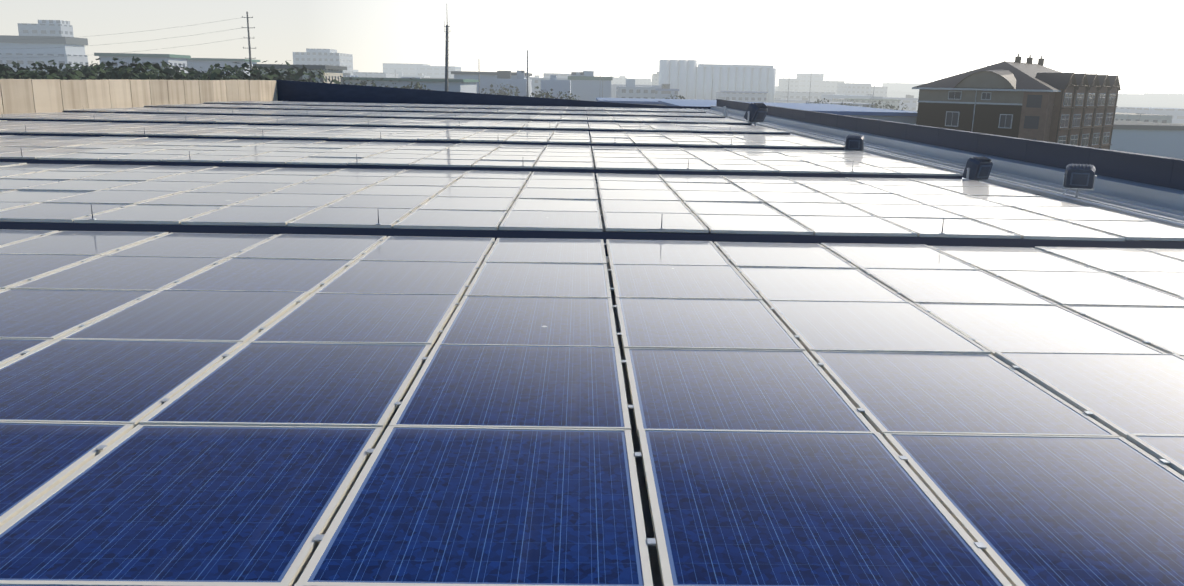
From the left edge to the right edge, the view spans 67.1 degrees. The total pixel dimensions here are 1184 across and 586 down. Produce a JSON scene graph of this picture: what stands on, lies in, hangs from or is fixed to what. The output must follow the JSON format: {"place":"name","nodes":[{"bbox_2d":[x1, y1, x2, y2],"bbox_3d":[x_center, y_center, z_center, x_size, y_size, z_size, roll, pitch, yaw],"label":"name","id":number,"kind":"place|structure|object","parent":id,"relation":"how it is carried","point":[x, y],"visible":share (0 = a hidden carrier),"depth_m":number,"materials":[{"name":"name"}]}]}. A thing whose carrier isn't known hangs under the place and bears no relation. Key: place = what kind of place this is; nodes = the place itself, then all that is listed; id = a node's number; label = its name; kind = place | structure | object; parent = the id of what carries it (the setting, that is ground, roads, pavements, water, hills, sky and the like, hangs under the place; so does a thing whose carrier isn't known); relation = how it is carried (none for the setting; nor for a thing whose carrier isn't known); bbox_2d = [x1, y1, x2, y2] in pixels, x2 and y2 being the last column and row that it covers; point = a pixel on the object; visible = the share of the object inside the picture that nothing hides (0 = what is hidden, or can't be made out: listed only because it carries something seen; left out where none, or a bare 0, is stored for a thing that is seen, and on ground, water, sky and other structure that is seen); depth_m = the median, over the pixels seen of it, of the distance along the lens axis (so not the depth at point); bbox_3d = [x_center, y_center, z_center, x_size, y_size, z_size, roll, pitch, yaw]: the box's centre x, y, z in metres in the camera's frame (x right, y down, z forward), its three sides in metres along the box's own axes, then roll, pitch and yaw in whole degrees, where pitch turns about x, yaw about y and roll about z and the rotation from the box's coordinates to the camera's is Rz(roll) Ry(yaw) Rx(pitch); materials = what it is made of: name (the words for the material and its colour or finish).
{"place":"outdoors","nodes":[
{"label":"outdoors","id":0,"kind":"place"},
{"bbox_2d":[0,100,1183,585],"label":"roof","id":1,"kind":"structure","parent":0,"point":[1086,196],"depth_m":18.11,"materials":[{"name":"grey"}]},
{"bbox_2d":[0,101,1183,585],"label":"solar array","id":2,"kind":"object","parent":1,"relation":"on","point":[502,455],"visible":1,"depth_m":6.12,"materials":[{"name":"blue glass"}]},
{"bbox_2d":[0,102,1183,548],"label":"panel clamps","id":3,"kind":"object","parent":2,"relation":"on","point":[650,540],"visible":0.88,"depth_m":7.71,"materials":[{"name":"grey metal"}]},
{"bbox_2d":[0,79,1183,227],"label":"parapets","id":4,"kind":"object","parent":1,"relation":"on","point":[1151,179],"visible":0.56,"depth_m":41.60,"materials":[{"name":"concrete"}]},
{"bbox_2d":[744,103,767,125],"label":"flood","id":5,"kind":"object","parent":1,"relation":"on","point":[755,113],"visible":0.81,"depth_m":43.25,"materials":[{"name":"grey metal"}]},
{"bbox_2d":[844,134,864,151],"bbox_3d":[8.008,-4.507,27.477,0.709,0.748,0.378,6,14,19],"label":"flood","id":6,"kind":"object","parent":1,"relation":"on","point":[856,142],"visible":0.79,"depth_m":27.31,"materials":[{"name":"grey metal"}]},
{"bbox_2d":[962,156,992,181],"bbox_3d":[8.330,-2.580,19.363,0.709,0.748,0.378,-6,15,-28],"label":"flood","id":7,"kind":"object","parent":1,"relation":"on","point":[978,169],"visible":0.73,"depth_m":19.23,"materials":[{"name":"grey metal"}]},
{"bbox_2d":[1061,163,1095,197],"bbox_3d":[9.812,-2.257,18.119,0.709,0.748,0.378,7,15,23],"label":"flood","id":8,"kind":"object","parent":1,"relation":"on","point":[1076,177],"visible":0.85,"depth_m":17.97,"materials":[{"name":"grey metal"}]},
{"bbox_2d":[912,53,1120,149],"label":"brick building","id":9,"kind":"structure","parent":0,"point":[1028,99],"depth_m":134.10,"materials":[{"name":"brick"}]},
{"bbox_2d":[916,94,1183,124],"bbox_3d":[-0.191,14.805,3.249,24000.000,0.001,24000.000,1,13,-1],"label":"ground","id":10,"kind":"structure","parent":0,"point":[1139,104],"depth_m":1092.63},
{"bbox_2d":[0,56,917,111],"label":"trees","id":11,"kind":"object","parent":10,"relation":"on","point":[130,71],"visible":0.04,"depth_m":149.60,"materials":[{"name":"green plant"}]},
{"bbox_2d":[22,12,1140,120],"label":"poles","id":12,"kind":"object","parent":10,"relation":"on","point":[447,26],"visible":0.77,"depth_m":182.10,"materials":[{"name":"silver metal"}]},
{"bbox_2d":[0,0,1183,93],"bbox_3d":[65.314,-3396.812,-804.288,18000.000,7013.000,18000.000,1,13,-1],"label":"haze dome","id":13,"kind":"structure","parent":10,"relation":"on","point":[1136,46],"depth_m":8273.39,"materials":[{"name":"white"}]},
{"bbox_2d":[0,20,1183,158],"bbox_3d":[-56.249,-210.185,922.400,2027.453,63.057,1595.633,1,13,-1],"label":"city","id":14,"kind":"object","parent":10,"relation":"on","point":[1154,131],"visible":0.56,"depth_m":344.30,"materials":[{"name":"grey concrete"}]},
{"bbox_2d":[659,60,775,102],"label":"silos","id":15,"kind":"object","parent":10,"relation":"on","point":[689,79],"visible":0.65,"depth_m":508.92,"materials":[{"name":"silver metal"}]}
]}

